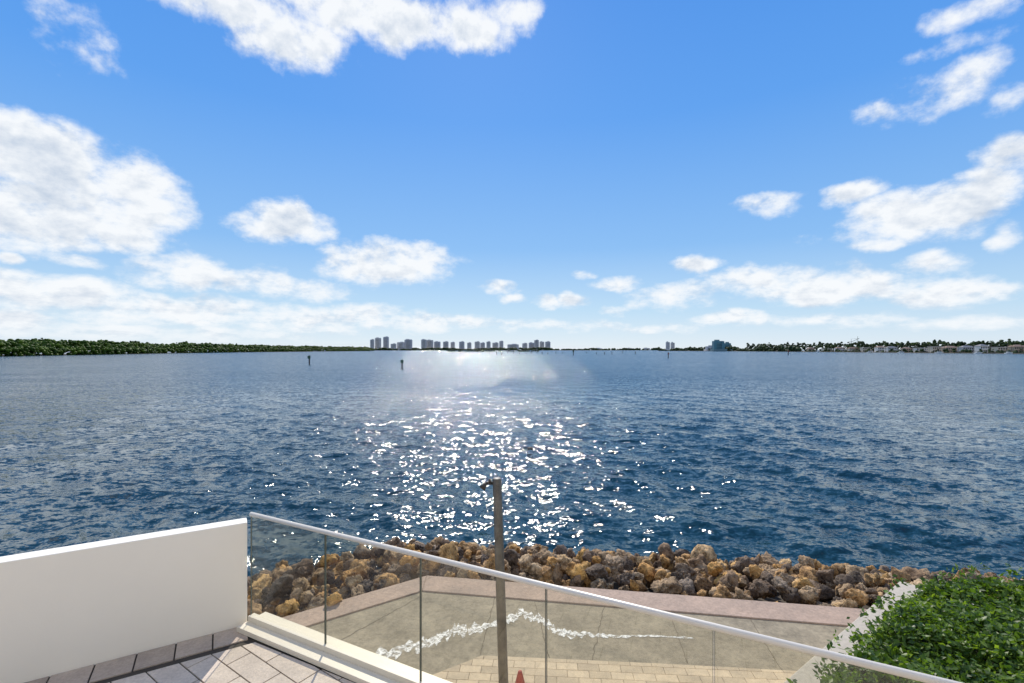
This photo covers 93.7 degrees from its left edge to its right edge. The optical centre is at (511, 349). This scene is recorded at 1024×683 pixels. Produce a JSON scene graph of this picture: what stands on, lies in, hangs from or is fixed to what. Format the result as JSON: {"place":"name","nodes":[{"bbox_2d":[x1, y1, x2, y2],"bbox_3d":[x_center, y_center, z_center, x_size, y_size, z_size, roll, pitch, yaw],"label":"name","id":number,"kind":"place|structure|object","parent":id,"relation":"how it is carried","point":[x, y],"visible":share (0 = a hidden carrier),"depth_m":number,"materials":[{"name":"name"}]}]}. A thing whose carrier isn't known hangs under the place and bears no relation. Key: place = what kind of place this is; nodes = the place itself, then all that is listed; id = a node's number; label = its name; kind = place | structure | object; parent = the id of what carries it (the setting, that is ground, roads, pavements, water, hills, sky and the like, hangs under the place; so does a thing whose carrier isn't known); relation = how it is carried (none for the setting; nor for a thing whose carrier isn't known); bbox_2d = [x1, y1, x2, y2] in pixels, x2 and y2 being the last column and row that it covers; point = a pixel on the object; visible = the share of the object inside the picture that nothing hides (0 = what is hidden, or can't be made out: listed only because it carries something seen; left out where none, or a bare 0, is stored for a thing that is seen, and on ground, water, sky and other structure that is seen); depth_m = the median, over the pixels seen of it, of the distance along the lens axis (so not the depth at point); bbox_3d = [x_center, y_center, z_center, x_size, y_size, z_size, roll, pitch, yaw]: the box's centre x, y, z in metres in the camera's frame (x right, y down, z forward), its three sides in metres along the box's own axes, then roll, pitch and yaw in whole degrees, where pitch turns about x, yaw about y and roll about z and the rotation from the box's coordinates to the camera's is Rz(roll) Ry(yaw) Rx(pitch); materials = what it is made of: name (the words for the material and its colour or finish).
{"place":"outdoors","nodes":[
{"label":"outdoors","id":0,"kind":"place"},
{"bbox_2d":[2,351,327,355],"bbox_3d":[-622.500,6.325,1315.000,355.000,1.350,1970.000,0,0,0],"label":"mangrove shoreline","id":1,"kind":"structure","parent":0,"point":[164,353],"depth_m":758.35,"materials":[{"name":"plant"}]},
{"bbox_2d":[0,338,373,355],"bbox_3d":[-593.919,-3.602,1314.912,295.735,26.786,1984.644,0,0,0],"label":"mangrove trees","id":2,"kind":"object","parent":1,"relation":"on","point":[26,347],"visible":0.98,"depth_m":661.96,"materials":[{"name":"green plant"}]},
{"bbox_2d":[25,627,355,682],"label":"terrace deck","id":3,"kind":"structure","parent":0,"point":[232,655],"depth_m":4.28,"materials":[{"name":"grey tile"}]},
{"bbox_2d":[0,518,246,682],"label":"parapet wall","id":4,"kind":"structure","parent":3,"relation":"on","point":[68,608],"depth_m":4.41,"materials":[{"name":"white paint"}]},
{"bbox_2d":[237,512,961,682],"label":"glass railing","id":5,"kind":"object","parent":3,"relation":"on","point":[349,661],"visible":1,"depth_m":4.12,"materials":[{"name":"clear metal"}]},
{"bbox_2d":[0,350,1023,579],"bbox_3d":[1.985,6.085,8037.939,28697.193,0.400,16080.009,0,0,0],"label":"water","id":6,"kind":"structure","parent":0,"point":[898,461],"depth_m":28.79,"materials":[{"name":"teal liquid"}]},
{"bbox_2d":[0,0,1023,349],"label":"sky","id":7,"kind":"structure","parent":0,"point":[571,174],"materials":[{"name":"blue"}]},
{"bbox_2d":[247,568,869,620],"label":"shore slope","id":8,"kind":"structure","parent":0,"point":[616,586],"depth_m":10.00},
{"bbox_2d":[247,536,1023,617],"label":"riprap rocks","id":9,"kind":"object","parent":8,"relation":"on","point":[703,570],"visible":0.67,"depth_m":9.81,"materials":[{"name":"stone"}]},
{"bbox_2d":[307,592,846,674],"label":"promenade ground","id":10,"kind":"structure","parent":0,"point":[400,627],"depth_m":7.59,"materials":[{"name":"concrete"}]},
{"bbox_2d":[376,608,692,658],"bbox_3d":[0.326,4.494,7.775,4.891,0.001,1.248,0,0,-7],"label":"salt stain","id":11,"kind":"object","parent":10,"relation":"on","point":[391,651],"visible":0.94,"depth_m":7.55,"materials":[{"name":"white"}]},
{"bbox_2d":[341,597,781,669],"bbox_3d":[0.688,4.496,7.848,6.524,0.001,1.809,0,0,7],"label":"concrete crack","id":12,"kind":"object","parent":10,"relation":"on","point":[544,639],"visible":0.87,"depth_m":7.71,"materials":[{"name":"grey concrete"}]},
{"bbox_2d":[282,575,867,626],"bbox_3d":[2.919,4.637,7.006,29.904,0.325,6.143,0,0,-7],"label":"seawall cap","id":13,"kind":"object","parent":10,"relation":"on","point":[785,612],"visible":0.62,"depth_m":8.50,"materials":[{"name":"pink concrete"}]},
{"bbox_2d":[433,655,795,682],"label":"patio paving","id":14,"kind":"structure","parent":10,"relation":"on","point":[482,669],"depth_m":6.66,"materials":[{"name":"stone pavers"}]},
{"bbox_2d":[479,477,507,682],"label":"outdoor shower post","id":15,"kind":"object","parent":14,"relation":"on","point":[496,482],"visible":1,"depth_m":4.96,"materials":[{"name":"weathered wood"},{"name":"dark brass"}]},
{"bbox_2d":[515,670,524,682],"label":"traffic cone","id":16,"kind":"object","parent":14,"relation":"on","point":[519,678],"visible":1,"depth_m":5.92,"materials":[{"name":"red plastic"}]},
{"bbox_2d":[784,581,973,682],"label":"garden wall","id":17,"kind":"structure","parent":10,"relation":"on","point":[805,673],"depth_m":6.09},
{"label":"planter soil","id":18,"kind":"structure","parent":10,"relation":"on","visible":0},
{"bbox_2d":[786,563,1023,682],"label":"hedge","id":19,"kind":"object","parent":18,"relation":"on","point":[943,628],"visible":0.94,"depth_m":5.07,"materials":[{"name":"green plant"}]},
{"bbox_2d":[447,350,1022,353],"bbox_3d":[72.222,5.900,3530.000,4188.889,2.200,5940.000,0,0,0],"label":"shore ground","id":20,"kind":"structure","parent":0,"point":[753,351],"depth_m":1495.83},
{"bbox_2d":[370,339,373,347],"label":"apartment tower","id":21,"kind":"structure","parent":20,"relation":"on","point":[372,343],"depth_m":4488.80,"materials":[{"name":"concrete"}]},
{"bbox_2d":[375,337,380,348],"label":"apartment tower","id":22,"kind":"structure","parent":20,"relation":"on","point":[377,342],"depth_m":4544.44,"materials":[{"name":"concrete"}]},
{"bbox_2d":[383,336,388,347],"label":"apartment tower","id":23,"kind":"structure","parent":20,"relation":"on","point":[385,341],"depth_m":4607.17,"materials":[{"name":"concrete"}]},
{"bbox_2d":[397,342,404,349],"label":"apartment tower","id":24,"kind":"structure","parent":20,"relation":"on","point":[400,345],"depth_m":4537.30,"materials":[{"name":"concrete"}]},
{"bbox_2d":[404,339,411,348],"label":"apartment tower","id":25,"kind":"structure","parent":20,"relation":"on","point":[408,343],"depth_m":4597.00,"materials":[{"name":"concrete"}]},
{"bbox_2d":[421,339,426,348],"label":"apartment tower","id":26,"kind":"structure","parent":20,"relation":"on","point":[423,343],"depth_m":4487.50,"materials":[{"name":"concrete"}]},
{"bbox_2d":[427,340,432,347],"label":"apartment tower","id":27,"kind":"structure","parent":20,"relation":"on","point":[429,343],"depth_m":4538.92,"materials":[{"name":"concrete"}]},
{"bbox_2d":[434,341,440,347],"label":"apartment tower","id":28,"kind":"structure","parent":20,"relation":"on","point":[437,344],"depth_m":4604.60,"materials":[{"name":"concrete"}]},
{"bbox_2d":[443,341,448,347],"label":"apartment tower","id":29,"kind":"structure","parent":20,"relation":"on","point":[445,344],"depth_m":4487.50,"materials":[{"name":"concrete"}]},
{"bbox_2d":[459,341,464,348],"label":"apartment tower","id":30,"kind":"structure","parent":20,"relation":"on","point":[461,344],"depth_m":4607.17,"materials":[{"name":"concrete"}]},
{"bbox_2d":[475,341,479,348],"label":"apartment tower","id":31,"kind":"structure","parent":20,"relation":"on","point":[477,344],"depth_m":4543.79,"materials":[{"name":"concrete"}]},
{"bbox_2d":[486,341,490,347],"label":"apartment tower","id":32,"kind":"structure","parent":20,"relation":"on","point":[488,344],"depth_m":4487.20,"materials":[{"name":"concrete"}]},
{"bbox_2d":[492,342,498,347],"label":"apartment tower","id":33,"kind":"structure","parent":20,"relation":"on","point":[495,344],"depth_m":4542.67,"materials":[{"name":"concrete"}]},
{"bbox_2d":[507,344,520,349],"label":"apartment tower","id":34,"kind":"structure","parent":20,"relation":"on","point":[512,345],"depth_m":4464.80,"materials":[{"name":"concrete"}]},
{"bbox_2d":[534,340,538,346],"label":"apartment tower","id":35,"kind":"structure","parent":20,"relation":"on","point":[536,343],"depth_m":4485.60,"materials":[{"name":"concrete"}]},
{"bbox_2d":[371,344,801,350],"bbox_3d":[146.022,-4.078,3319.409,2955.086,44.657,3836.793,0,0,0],"label":"distant trees","id":36,"kind":"object","parent":20,"relation":"on","point":[780,347],"visible":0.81,"depth_m":2310.62,"materials":[{"name":"green plant"}]},
{"bbox_2d":[665,341,669,349],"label":"apartment tower","id":37,"kind":"structure","parent":20,"relation":"on","point":[667,345],"depth_m":2992.53,"materials":[{"name":"concrete"}]},
{"bbox_2d":[704,345,711,350],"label":"apartment tower","id":38,"kind":"structure","parent":20,"relation":"on","point":[707,347],"depth_m":2091.83,"materials":[{"name":"concrete"}]},
{"bbox_2d":[710,340,726,350],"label":"apartment tower","id":39,"kind":"structure","parent":20,"relation":"on","point":[717,345],"depth_m":1886.49,"materials":[{"name":"blue glass"}]},
{"bbox_2d":[724,342,731,349],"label":"apartment tower","id":40,"kind":"structure","parent":20,"relation":"on","point":[727,344],"depth_m":1950.24,"materials":[{"name":"teal concrete"}]},
{"bbox_2d":[834,347,846,351],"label":"waterfront house","id":41,"kind":"structure","parent":20,"relation":"on","point":[842,349],"depth_m":1235.80,"materials":[{"name":"tile"}]},
{"bbox_2d":[847,347,858,350],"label":"waterfront house","id":42,"kind":"structure","parent":20,"relation":"on","point":[851,348],"depth_m":1175.58,"materials":[{"name":"paint"}]},
{"bbox_2d":[859,347,871,351],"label":"waterfront house","id":43,"kind":"structure","parent":20,"relation":"on","point":[862,349],"depth_m":1118.35,"materials":[{"name":"grey glass"}]},
{"bbox_2d":[874,346,883,351],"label":"waterfront house","id":44,"kind":"structure","parent":20,"relation":"on","point":[879,348],"depth_m":1061.86,"materials":[{"name":"paint"}]},
{"bbox_2d":[746,339,1023,352],"bbox_3d":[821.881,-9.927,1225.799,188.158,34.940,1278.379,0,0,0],"label":"shoreline trees","id":45,"kind":"object","parent":20,"relation":"on","point":[1000,343],"visible":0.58,"depth_m":986.69,"materials":[{"name":"green plant"}]},
{"bbox_2d":[884,346,899,351],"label":"waterfront house","id":46,"kind":"structure","parent":20,"relation":"on","point":[891,347],"depth_m":1012.31,"materials":[{"name":"white glass"}]},
{"bbox_2d":[900,347,912,351],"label":"waterfront house","id":47,"kind":"structure","parent":20,"relation":"on","point":[908,349],"depth_m":961.31,"materials":[{"name":"tile"}]},
{"bbox_2d":[913,348,927,351],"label":"waterfront house","id":48,"kind":"structure","parent":20,"relation":"on","point":[925,349],"depth_m":924.05,"materials":[{"name":"white glass"}]},
{"bbox_2d":[928,346,943,351],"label":"waterfront house","id":49,"kind":"structure","parent":20,"relation":"on","point":[932,348],"depth_m":888.29,"materials":[{"name":"grey glass"}]},
{"bbox_2d":[941,346,956,352],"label":"waterfront house","id":50,"kind":"structure","parent":20,"relation":"on","point":[949,348],"depth_m":858.45,"materials":[{"name":"tile"}]},
{"bbox_2d":[957,346,973,352],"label":"waterfront house","id":51,"kind":"structure","parent":20,"relation":"on","point":[966,347],"depth_m":826.39,"materials":[{"name":"white glass"}]},
{"bbox_2d":[974,344,988,352],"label":"waterfront house","id":52,"kind":"structure","parent":20,"relation":"on","point":[983,347],"depth_m":795.12,"materials":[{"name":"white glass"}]},
{"bbox_2d":[991,347,1006,352],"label":"waterfront house","id":53,"kind":"structure","parent":20,"relation":"on","point":[1004,349],"depth_m":761.94,"materials":[{"name":"grey glass"}]},
{"bbox_2d":[1006,345,1023,351],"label":"waterfront house","id":54,"kind":"structure","parent":20,"relation":"on","point":[1017,347],"depth_m":728.83,"materials":[{"name":"paint"}]}
]}

